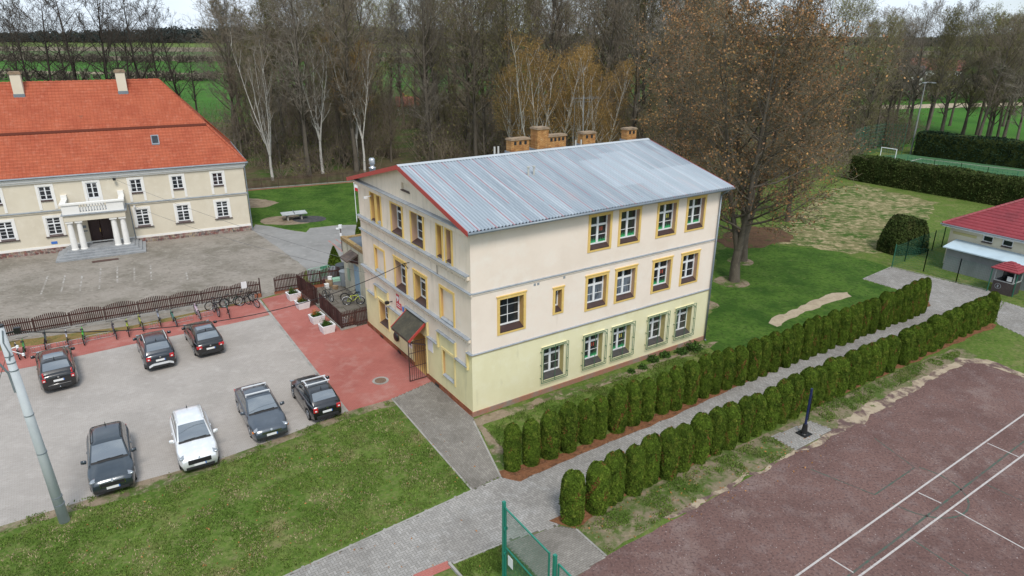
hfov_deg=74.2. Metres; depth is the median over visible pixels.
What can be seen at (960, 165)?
fence
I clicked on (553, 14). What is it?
bare tree
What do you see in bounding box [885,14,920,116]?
bare tree
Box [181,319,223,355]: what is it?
parked car
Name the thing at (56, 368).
parked car
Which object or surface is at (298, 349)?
kerb line
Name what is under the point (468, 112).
bare tree
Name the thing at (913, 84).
bare tree
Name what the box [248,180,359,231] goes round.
lawn
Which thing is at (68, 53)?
bare tree
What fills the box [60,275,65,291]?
bay marking
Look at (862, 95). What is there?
bare tree
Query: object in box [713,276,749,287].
bare soil
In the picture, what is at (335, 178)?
picket fence
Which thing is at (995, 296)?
clipped thuja
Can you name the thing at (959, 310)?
clipped thuja
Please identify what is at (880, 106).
bare tree
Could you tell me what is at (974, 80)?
bare tree
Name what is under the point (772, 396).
clipped thuja
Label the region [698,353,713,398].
clipped thuja
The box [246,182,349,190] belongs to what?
kerb line
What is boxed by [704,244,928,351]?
lawn
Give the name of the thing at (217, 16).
bare tree
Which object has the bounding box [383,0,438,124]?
bare tree
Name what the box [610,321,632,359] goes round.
window
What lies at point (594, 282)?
window
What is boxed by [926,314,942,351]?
clipped thuja
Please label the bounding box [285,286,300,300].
planter
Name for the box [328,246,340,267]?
conical thuja
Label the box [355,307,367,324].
picket gate
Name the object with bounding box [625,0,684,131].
bare tree
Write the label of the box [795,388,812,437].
basketball post
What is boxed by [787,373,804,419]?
clipped thuja
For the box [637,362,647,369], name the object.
shrub
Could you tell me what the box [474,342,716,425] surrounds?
bare soil
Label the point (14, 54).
bare tree
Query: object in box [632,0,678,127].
bare tree
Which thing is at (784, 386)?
clipped thuja
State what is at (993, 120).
bare tree
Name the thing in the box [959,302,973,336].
clipped thuja
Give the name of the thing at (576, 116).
golden birch
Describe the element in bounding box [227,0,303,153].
bare tree
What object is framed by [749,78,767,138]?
bare tree
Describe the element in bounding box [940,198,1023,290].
changing pavilion
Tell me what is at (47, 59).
bare tree
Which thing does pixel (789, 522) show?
sports court
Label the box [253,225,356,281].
paved yard
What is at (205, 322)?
overhead cable
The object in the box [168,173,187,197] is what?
window
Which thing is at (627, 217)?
window
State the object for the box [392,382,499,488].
footpath
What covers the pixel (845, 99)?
bare tree
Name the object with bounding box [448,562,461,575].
kerb
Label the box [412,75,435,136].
bare tree
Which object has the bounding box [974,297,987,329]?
clipped thuja
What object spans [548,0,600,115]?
bare tree
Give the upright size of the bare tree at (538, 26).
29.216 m
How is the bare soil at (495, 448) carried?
on the ground at (1000, 345)
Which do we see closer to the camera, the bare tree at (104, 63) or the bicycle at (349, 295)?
the bicycle at (349, 295)
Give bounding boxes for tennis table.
[280,210,306,220]
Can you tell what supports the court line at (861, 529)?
on the sports court at (789, 522)
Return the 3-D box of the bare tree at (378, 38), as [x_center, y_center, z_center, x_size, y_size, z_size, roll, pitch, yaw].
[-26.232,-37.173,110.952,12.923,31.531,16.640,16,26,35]
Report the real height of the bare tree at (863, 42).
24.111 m
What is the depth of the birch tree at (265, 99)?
92.41 m
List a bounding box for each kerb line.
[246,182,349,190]
[259,300,347,411]
[283,490,471,575]
[392,399,472,489]
[453,543,501,563]
[473,421,500,475]
[576,528,606,555]
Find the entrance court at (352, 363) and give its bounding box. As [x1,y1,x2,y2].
[262,294,430,410]
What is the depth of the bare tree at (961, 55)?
141.40 m
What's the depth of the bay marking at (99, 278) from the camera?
58.13 m
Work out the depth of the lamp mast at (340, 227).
64.96 m
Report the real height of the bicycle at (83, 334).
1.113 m
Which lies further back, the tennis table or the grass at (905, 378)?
the tennis table
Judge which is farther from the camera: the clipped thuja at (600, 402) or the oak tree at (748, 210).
the oak tree at (748, 210)
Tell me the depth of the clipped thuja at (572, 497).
28.89 m
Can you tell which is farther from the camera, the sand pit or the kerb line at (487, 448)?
the sand pit
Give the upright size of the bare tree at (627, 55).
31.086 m
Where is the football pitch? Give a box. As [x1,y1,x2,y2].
[884,154,1023,176]
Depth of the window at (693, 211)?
43.06 m
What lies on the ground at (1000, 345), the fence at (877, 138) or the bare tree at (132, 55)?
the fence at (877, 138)
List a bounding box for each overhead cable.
[22,263,403,332]
[117,180,366,264]
[137,207,365,272]
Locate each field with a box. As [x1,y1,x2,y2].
[0,47,997,61]
[0,51,1010,58]
[0,60,1023,146]
[2,71,244,74]
[854,102,1022,108]
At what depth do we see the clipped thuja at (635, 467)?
30.73 m
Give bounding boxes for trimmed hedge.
[848,154,1023,205]
[912,130,1023,168]
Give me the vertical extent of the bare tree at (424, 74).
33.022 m
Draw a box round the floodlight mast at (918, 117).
[910,82,935,153]
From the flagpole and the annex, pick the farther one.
the flagpole
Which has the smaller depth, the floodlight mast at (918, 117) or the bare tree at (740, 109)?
the bare tree at (740, 109)
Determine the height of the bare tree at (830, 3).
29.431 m
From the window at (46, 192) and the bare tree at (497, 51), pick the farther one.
the bare tree at (497, 51)
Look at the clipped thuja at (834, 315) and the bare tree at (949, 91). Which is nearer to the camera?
the clipped thuja at (834, 315)
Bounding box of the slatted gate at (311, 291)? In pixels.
[301,288,315,304]
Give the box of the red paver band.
[413,561,450,575]
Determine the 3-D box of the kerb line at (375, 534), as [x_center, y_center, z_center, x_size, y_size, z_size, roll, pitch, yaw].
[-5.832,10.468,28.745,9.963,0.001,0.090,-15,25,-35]
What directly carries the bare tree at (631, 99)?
on the forest floor
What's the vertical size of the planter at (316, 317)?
1.138 m
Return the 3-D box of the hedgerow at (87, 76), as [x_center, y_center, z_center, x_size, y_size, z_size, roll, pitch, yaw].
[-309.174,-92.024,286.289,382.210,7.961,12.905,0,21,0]
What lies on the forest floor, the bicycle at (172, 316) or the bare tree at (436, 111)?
the bare tree at (436, 111)
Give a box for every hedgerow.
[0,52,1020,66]
[0,68,226,80]
[706,69,1023,100]
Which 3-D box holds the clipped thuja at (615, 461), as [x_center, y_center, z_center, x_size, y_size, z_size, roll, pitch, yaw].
[4.610,8.496,30.482,1.263,2.894,0.896,-13,24,-31]
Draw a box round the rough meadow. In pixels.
[777,184,939,253]
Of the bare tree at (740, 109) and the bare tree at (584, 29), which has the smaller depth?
the bare tree at (740, 109)
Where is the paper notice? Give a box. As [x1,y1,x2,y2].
[241,281,246,288]
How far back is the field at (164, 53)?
621.79 m
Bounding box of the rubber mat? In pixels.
[293,216,325,221]
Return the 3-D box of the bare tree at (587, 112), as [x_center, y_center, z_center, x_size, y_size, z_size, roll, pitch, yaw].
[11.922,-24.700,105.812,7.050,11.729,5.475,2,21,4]
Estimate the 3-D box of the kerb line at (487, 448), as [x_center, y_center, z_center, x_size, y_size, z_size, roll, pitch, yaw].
[-1.336,8.171,34.875,0.090,0.001,5.141,-6,22,-16]
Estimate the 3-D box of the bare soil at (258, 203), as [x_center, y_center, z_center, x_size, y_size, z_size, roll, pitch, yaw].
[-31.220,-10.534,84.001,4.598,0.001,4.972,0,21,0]
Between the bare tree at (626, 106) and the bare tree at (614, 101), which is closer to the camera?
the bare tree at (614, 101)
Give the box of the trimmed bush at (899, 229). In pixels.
[876,213,930,255]
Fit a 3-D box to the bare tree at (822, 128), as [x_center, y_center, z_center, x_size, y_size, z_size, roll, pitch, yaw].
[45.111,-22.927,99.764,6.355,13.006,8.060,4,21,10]
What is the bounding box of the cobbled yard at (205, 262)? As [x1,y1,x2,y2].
[0,230,305,341]
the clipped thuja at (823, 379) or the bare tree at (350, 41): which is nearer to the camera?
the clipped thuja at (823, 379)
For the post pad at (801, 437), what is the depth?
36.08 m
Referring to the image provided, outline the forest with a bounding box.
[0,25,1023,46]
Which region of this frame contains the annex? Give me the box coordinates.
[340,234,366,303]
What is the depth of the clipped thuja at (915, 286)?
50.07 m
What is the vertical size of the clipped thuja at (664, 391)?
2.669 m
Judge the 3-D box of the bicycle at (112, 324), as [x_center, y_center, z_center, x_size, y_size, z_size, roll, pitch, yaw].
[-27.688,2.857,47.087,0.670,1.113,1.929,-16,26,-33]
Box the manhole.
[372,377,388,384]
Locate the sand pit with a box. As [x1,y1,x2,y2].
[769,292,851,326]
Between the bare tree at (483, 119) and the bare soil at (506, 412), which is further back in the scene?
the bare tree at (483, 119)
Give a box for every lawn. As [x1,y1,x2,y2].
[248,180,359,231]
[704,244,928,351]
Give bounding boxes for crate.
[325,279,332,286]
[332,276,339,281]
[333,281,340,285]
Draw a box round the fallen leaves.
[49,421,825,572]
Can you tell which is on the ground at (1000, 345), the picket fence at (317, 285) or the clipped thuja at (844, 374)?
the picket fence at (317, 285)
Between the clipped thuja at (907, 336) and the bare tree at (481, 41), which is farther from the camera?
the bare tree at (481, 41)
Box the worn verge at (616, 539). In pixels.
[574,347,976,554]
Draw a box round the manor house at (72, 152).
[0,69,252,262]
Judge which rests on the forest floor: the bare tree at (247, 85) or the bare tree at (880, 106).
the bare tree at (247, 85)
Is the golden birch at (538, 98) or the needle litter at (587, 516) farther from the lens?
the golden birch at (538, 98)
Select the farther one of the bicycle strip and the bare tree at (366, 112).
the bare tree at (366, 112)
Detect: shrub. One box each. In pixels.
[627,367,635,373]
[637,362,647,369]
[646,354,659,363]
[659,350,670,358]
[673,346,688,355]
[684,340,704,353]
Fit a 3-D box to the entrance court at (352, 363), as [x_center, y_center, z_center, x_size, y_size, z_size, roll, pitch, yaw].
[-12.393,3.364,47.489,5.747,0.001,20.420,-13,24,-30]
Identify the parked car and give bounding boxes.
[30,345,78,390]
[80,421,136,494]
[132,329,176,368]
[169,404,219,470]
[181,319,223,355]
[234,382,288,440]
[290,373,340,419]
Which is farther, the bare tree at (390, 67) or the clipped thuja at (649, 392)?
the bare tree at (390, 67)
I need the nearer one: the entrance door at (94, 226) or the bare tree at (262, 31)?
the entrance door at (94, 226)
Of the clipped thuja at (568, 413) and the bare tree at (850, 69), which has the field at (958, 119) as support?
the bare tree at (850, 69)
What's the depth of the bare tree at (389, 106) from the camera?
107.75 m
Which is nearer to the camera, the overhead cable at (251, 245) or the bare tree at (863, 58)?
the overhead cable at (251, 245)
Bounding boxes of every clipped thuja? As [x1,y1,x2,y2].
[503,421,521,471]
[522,417,540,466]
[540,409,560,459]
[558,401,579,453]
[559,468,585,526]
[577,398,595,444]
[584,460,611,516]
[593,394,608,439]
[603,448,626,505]
[607,384,627,433]
[624,443,645,496]
[625,379,642,425]
[640,432,661,487]
[641,376,656,421]
[655,371,671,414]
[659,426,681,480]
[669,365,684,410]
[676,422,694,472]
[683,359,700,404]
[690,412,712,464]
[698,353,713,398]
[708,406,727,455]
[710,349,723,394]
[721,347,736,389]
[722,401,741,450]
[732,345,749,385]
[738,395,755,442]
[746,337,761,381]
[750,393,766,436]
[759,335,772,376]
[763,386,781,430]
[768,331,782,372]
[776,378,793,423]
[780,329,796,367]
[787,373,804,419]
[791,323,803,363]
[800,318,814,359]
[800,366,818,412]
[810,314,822,356]
[814,365,827,406]
[817,315,832,353]
[823,356,839,400]
[828,309,840,348]
[835,356,851,397]
[836,307,851,345]
[844,349,861,389]
[847,304,859,342]
[855,302,864,338]
[857,344,871,384]
[860,299,872,335]
[866,342,881,381]
[867,297,881,333]
[876,337,889,376]
[877,291,892,329]
[885,334,901,372]
[887,291,897,326]
[892,289,903,324]
[898,327,916,365]
[899,284,913,322]
[908,280,920,318]
[909,324,924,360]
[914,277,926,316]
[918,321,932,356]
[921,277,931,313]
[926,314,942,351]
[937,315,949,348]
[942,310,959,343]
[952,306,963,339]
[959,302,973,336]
[967,301,979,333]
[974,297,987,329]
[982,295,993,326]
[988,291,1001,323]
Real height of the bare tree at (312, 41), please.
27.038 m
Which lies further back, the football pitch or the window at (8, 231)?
the football pitch
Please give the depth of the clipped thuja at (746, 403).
34.81 m
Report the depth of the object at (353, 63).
99.29 m
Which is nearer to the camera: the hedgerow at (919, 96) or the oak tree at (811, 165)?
the oak tree at (811, 165)
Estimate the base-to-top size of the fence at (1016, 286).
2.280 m
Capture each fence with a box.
[0,281,259,339]
[245,170,369,189]
[273,266,339,294]
[297,275,318,304]
[319,293,344,329]
[339,310,356,329]
[552,553,570,575]
[852,122,907,154]
[891,227,949,265]
[891,244,993,290]
[907,155,1017,175]
[1011,274,1023,299]
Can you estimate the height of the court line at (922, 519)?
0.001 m
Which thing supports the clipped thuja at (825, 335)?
on the needle litter at (524, 472)
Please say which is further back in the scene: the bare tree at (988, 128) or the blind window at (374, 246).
the bare tree at (988, 128)
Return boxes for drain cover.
[92,258,118,262]
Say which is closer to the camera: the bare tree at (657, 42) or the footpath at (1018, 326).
the footpath at (1018, 326)
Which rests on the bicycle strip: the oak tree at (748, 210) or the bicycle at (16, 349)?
the bicycle at (16, 349)
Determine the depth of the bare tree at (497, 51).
148.04 m
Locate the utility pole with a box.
[0,324,69,523]
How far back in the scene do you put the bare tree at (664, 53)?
134.01 m
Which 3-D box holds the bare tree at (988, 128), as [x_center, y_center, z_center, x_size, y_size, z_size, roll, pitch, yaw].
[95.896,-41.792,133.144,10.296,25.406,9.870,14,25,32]
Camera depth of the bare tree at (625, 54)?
130.39 m
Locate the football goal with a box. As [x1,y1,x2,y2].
[880,147,896,157]
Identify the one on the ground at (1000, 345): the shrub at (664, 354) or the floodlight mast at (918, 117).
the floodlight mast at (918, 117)
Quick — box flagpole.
[354,184,357,220]
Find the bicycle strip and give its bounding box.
[0,299,268,371]
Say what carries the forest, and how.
on the ground at (1000, 345)
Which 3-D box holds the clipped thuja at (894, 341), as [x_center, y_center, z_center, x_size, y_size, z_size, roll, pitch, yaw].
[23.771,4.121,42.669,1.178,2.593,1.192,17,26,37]
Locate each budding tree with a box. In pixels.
[319,0,409,138]
[680,0,741,111]
[810,0,893,145]
[946,1,1023,134]
[978,4,1023,136]
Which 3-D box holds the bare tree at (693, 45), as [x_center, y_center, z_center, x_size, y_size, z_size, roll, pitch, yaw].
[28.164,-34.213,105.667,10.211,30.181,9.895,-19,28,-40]
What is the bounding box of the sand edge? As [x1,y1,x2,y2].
[664,358,1023,518]
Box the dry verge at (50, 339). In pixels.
[0,300,249,350]
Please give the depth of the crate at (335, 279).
56.59 m
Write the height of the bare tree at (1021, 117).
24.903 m
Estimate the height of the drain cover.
0.001 m
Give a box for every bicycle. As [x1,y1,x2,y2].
[9,340,19,359]
[16,336,27,357]
[40,329,47,349]
[61,327,70,344]
[76,325,85,344]
[106,319,116,338]
[120,317,129,336]
[135,312,143,330]
[151,307,161,325]
[167,307,177,325]
[193,301,201,319]
[204,294,228,310]
[212,299,219,316]
[218,294,244,307]
[220,299,229,317]
[233,287,257,304]
[244,291,259,307]
[322,287,333,301]
[340,289,359,300]
[342,291,364,304]
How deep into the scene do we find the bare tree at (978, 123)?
140.17 m
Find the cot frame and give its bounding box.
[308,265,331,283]
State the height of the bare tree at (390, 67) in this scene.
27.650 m
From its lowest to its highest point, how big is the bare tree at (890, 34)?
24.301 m
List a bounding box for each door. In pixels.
[82,179,102,205]
[88,218,113,240]
[354,264,360,298]
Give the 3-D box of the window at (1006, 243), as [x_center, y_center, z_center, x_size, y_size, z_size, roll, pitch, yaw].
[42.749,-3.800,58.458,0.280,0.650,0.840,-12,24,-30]
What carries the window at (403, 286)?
in the school building
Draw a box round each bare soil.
[0,399,395,532]
[248,198,278,207]
[260,215,309,224]
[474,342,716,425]
[476,424,503,470]
[709,301,718,308]
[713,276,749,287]
[727,257,753,264]
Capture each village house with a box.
[887,65,925,84]
[925,61,962,75]
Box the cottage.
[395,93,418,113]
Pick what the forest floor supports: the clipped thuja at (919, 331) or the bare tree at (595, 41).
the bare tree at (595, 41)
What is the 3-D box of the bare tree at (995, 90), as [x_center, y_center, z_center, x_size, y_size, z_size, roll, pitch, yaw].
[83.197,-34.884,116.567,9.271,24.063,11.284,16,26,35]
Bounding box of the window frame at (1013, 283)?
[994,269,1023,284]
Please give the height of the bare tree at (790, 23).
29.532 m
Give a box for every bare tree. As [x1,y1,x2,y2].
[0,0,37,81]
[0,0,46,81]
[0,0,99,81]
[0,3,34,77]
[3,0,117,80]
[17,0,91,80]
[42,0,140,79]
[81,20,141,78]
[84,0,175,78]
[88,2,164,78]
[119,0,179,82]
[130,5,204,103]
[174,33,214,111]
[182,0,264,151]
[189,0,251,148]
[202,0,250,143]
[218,67,250,153]
[220,0,347,174]
[220,15,287,152]
[221,45,253,122]
[223,0,304,159]
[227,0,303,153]
[230,9,258,123]
[233,0,305,134]
[234,59,252,139]
[240,60,279,119]
[251,82,292,167]
[252,0,327,135]
[259,0,304,129]
[262,0,338,142]
[274,72,295,135]
[280,84,329,161]
[285,0,342,129]
[287,86,297,129]
[293,0,351,125]
[295,0,338,89]
[296,0,361,163]
[299,0,387,172]
[300,97,332,164]
[308,60,331,134]
[315,0,397,151]
[322,0,356,75]
[323,0,367,77]
[325,94,350,168]
[330,68,349,154]
[340,0,406,121]
[342,51,379,113]
[348,0,393,130]
[353,82,375,155]
[371,64,397,128]
[371,79,383,129]
[373,0,417,124]
[373,0,462,160]
[376,0,409,121]
[376,76,401,161]
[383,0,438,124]
[384,0,450,113]
[400,0,455,147]
[400,2,449,131]
[406,2,454,95]
[410,77,448,160]
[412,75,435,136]
[416,0,476,120]
[426,0,467,139]
[428,0,524,154]
[429,53,446,122]
[430,52,470,131]
[431,0,524,155]
[433,0,506,156]
[438,0,555,149]
[438,2,464,89]
[438,89,454,137]
[456,91,472,150]
[460,0,553,140]
[462,2,490,96]
[467,0,500,88]
[468,96,498,153]
[469,0,513,134]
[474,1,513,108]
[482,80,523,147]
[490,0,576,106]
[491,90,500,141]
[493,0,548,134]
[497,2,520,81]
[505,76,526,135]
[507,2,548,89]
[512,0,593,126]
[518,95,543,136]
[522,0,557,80]
[525,0,606,130]
[527,0,602,144]
[536,55,576,129]
[544,5,572,75]
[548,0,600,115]
[557,0,616,90]
[558,85,574,144]
[564,55,601,130]
[569,0,633,108]
[569,0,640,138]
[570,0,717,126]
[576,94,599,133]
[578,0,670,133]
[578,1,605,92]
[597,0,647,133]
[599,65,628,141]
[606,0,640,126]
[606,69,630,140]
[617,2,642,115]
[620,0,735,153]
[620,71,646,124]
[621,0,669,137]
[624,85,632,123]
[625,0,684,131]
[627,0,727,149]
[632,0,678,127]
[632,100,654,138]
[638,78,664,138]
[647,1,683,133]
[658,63,677,145]
[666,0,729,145]
[708,0,750,87]
[714,64,763,174]
[733,58,756,139]
[738,1,768,106]
[747,0,828,139]
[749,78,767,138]
[784,0,824,120]
[794,0,873,109]
[805,91,842,163]
[826,71,862,130]
[838,2,897,128]
[840,61,893,144]
[844,12,914,153]
[845,36,871,129]
[845,51,870,120]
[849,20,883,100]
[855,15,885,117]
[858,96,880,153]
[862,7,921,148]
[874,23,900,102]
[880,0,975,134]
[881,24,922,125]
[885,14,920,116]
[887,16,935,113]
[890,29,940,118]
[906,35,934,113]
[908,0,1010,130]
[919,3,979,129]
[924,15,995,126]
[925,21,954,129]
[948,22,992,125]
[953,18,1007,133]
[957,17,1021,134]
[971,12,1023,135]
[977,10,1023,136]
[985,32,1023,135]
[987,24,1023,139]
[993,11,1023,136]
[1001,27,1023,126]
[1005,29,1022,113]
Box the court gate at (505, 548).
[502,500,549,575]
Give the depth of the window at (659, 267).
43.01 m
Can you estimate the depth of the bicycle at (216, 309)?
50.77 m
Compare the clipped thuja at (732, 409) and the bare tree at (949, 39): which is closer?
the clipped thuja at (732, 409)
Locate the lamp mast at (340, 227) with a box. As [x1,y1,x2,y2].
[336,225,342,250]
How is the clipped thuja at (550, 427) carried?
on the needle litter at (524, 472)
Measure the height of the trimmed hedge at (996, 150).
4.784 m
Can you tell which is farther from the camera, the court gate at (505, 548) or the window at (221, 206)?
the window at (221, 206)
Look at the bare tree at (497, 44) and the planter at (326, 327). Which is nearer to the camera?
the planter at (326, 327)
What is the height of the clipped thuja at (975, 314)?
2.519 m
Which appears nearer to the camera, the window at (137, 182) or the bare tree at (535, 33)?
the window at (137, 182)
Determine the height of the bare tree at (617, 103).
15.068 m
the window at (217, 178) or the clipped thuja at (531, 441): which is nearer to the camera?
the clipped thuja at (531, 441)
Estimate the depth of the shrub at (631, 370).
42.49 m
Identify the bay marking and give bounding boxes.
[40,276,48,294]
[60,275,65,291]
[79,275,82,290]
[98,268,101,288]
[116,267,117,282]
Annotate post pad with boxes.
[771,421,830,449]
[775,422,831,449]
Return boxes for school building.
[346,96,734,416]
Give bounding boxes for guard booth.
[991,261,1023,296]
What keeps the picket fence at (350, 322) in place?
on the bicycle yard at (338, 304)
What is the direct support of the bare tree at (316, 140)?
on the forest floor
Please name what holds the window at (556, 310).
in the school building
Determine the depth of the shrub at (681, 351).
45.09 m
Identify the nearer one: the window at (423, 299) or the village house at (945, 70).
the window at (423, 299)
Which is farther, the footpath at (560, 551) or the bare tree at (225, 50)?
the bare tree at (225, 50)
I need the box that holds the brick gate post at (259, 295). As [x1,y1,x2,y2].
[254,278,261,297]
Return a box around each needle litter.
[499,302,930,481]
[549,323,995,527]
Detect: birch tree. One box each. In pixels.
[226,27,279,179]
[280,34,335,173]
[336,44,379,171]
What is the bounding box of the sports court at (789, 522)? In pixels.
[578,363,1023,575]
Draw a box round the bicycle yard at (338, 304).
[314,286,367,326]
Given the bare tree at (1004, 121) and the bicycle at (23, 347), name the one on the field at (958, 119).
the bare tree at (1004, 121)
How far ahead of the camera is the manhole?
41.42 m
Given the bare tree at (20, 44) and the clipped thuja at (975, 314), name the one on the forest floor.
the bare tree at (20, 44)
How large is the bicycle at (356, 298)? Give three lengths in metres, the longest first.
1.783 x 0.994 x 0.598 m
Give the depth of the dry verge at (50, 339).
47.38 m
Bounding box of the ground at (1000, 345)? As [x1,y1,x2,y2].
[0,37,1023,575]
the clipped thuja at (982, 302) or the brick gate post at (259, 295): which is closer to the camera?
the clipped thuja at (982, 302)
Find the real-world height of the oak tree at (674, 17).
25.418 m
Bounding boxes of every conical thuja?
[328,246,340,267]
[355,218,360,234]
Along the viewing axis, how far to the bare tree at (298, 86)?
92.54 m
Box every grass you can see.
[0,408,470,575]
[4,401,389,532]
[456,545,534,575]
[487,349,710,447]
[813,350,960,422]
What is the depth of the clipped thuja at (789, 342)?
42.76 m
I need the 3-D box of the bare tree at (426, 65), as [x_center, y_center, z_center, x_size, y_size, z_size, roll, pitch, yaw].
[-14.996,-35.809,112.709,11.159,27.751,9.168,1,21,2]
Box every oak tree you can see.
[625,0,753,165]
[632,0,923,261]
[652,0,911,282]
[752,20,873,221]
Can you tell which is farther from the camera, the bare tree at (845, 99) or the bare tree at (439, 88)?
the bare tree at (439, 88)
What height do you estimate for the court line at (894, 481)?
0.001 m
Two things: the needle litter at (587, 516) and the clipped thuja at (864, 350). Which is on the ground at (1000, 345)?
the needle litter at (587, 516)
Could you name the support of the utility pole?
on the ground at (1000, 345)
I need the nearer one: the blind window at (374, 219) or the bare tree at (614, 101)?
the blind window at (374, 219)
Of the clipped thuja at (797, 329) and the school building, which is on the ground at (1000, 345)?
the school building
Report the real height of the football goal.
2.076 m
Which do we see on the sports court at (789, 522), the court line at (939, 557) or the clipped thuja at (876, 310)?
the court line at (939, 557)
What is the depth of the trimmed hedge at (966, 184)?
89.16 m
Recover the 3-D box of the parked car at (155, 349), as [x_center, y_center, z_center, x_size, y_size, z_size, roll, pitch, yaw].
[-23.224,3.623,44.016,2.270,1.884,4.751,-13,25,-32]
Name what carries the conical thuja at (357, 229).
on the paved yard at (317, 238)
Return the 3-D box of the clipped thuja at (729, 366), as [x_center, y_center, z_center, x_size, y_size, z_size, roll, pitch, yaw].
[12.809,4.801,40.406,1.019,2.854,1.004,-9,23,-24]
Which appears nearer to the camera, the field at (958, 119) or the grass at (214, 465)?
the grass at (214, 465)
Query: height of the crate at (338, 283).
0.412 m
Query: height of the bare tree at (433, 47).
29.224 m
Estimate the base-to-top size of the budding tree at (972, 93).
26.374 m
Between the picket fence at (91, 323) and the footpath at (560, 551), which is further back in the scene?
the picket fence at (91, 323)
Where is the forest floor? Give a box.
[212,122,808,199]
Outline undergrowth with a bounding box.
[186,79,936,178]
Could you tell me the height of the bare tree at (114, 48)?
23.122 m
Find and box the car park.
[0,315,344,525]
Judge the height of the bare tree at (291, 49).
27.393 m
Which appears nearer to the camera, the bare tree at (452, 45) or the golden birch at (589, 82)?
the golden birch at (589, 82)
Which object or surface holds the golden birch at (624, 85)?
on the forest floor
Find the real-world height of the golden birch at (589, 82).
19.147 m
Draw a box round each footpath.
[287,267,1002,575]
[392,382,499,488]
[507,526,604,575]
[997,302,1023,336]
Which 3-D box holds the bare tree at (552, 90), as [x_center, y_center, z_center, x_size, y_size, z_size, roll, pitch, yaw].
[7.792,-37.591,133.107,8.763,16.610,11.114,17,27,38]
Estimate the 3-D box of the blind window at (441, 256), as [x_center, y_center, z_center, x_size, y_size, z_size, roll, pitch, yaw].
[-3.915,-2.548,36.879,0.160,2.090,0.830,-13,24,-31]
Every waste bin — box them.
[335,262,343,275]
[339,269,345,286]
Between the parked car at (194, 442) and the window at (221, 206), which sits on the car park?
the parked car at (194, 442)
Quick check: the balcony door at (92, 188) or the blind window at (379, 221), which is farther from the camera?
the balcony door at (92, 188)
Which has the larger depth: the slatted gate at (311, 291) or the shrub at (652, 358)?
the slatted gate at (311, 291)
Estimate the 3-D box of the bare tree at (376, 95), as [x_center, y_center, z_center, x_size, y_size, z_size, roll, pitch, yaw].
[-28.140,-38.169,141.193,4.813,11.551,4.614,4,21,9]
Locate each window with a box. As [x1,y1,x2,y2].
[0,188,7,212]
[0,219,19,242]
[34,184,57,209]
[42,214,67,237]
[126,177,146,201]
[132,206,153,227]
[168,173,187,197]
[173,202,193,223]
[209,170,226,193]
[213,198,232,219]
[369,191,376,223]
[373,244,385,277]
[375,194,382,226]
[377,296,389,331]
[389,201,403,238]
[392,255,407,294]
[409,210,424,250]
[412,268,427,308]
[435,223,443,260]
[438,284,454,327]
[441,346,455,386]
[444,227,452,266]
[496,290,526,335]
[541,340,565,381]
[552,285,564,314]
[582,329,604,368]
[584,270,609,311]
[587,211,612,252]
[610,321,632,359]
[613,264,638,303]
[617,206,641,246]
[645,311,666,348]
[650,255,673,293]
[655,199,679,238]
[673,303,693,338]
[679,249,701,285]
[684,194,708,231]
[981,235,993,243]
[1000,239,1013,248]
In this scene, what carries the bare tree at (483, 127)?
on the forest floor
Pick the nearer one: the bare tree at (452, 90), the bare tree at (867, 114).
the bare tree at (867, 114)
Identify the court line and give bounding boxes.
[795,414,1023,575]
[811,469,873,494]
[830,558,852,572]
[847,441,1023,575]
[858,454,1023,575]
[874,438,913,466]
[874,467,914,494]
[892,467,969,518]
[908,537,967,575]
[954,510,1023,548]
[986,484,1023,501]
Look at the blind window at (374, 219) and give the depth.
44.12 m
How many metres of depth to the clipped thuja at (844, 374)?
39.34 m
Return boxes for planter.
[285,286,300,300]
[294,295,309,309]
[308,309,324,324]
[318,318,335,334]
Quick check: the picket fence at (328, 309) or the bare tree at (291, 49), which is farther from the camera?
the bare tree at (291, 49)
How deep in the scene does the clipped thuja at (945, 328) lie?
45.49 m
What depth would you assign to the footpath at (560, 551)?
27.87 m
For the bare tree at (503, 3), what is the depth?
95.33 m
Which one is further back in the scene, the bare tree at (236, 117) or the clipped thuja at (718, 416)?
the bare tree at (236, 117)
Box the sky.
[0,0,1023,36]
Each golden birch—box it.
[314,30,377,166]
[486,43,542,146]
[494,26,573,146]
[522,34,594,137]
[552,39,600,145]
[564,43,621,144]
[572,49,639,142]
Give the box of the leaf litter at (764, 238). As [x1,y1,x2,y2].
[717,226,793,248]
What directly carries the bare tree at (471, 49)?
on the forest floor

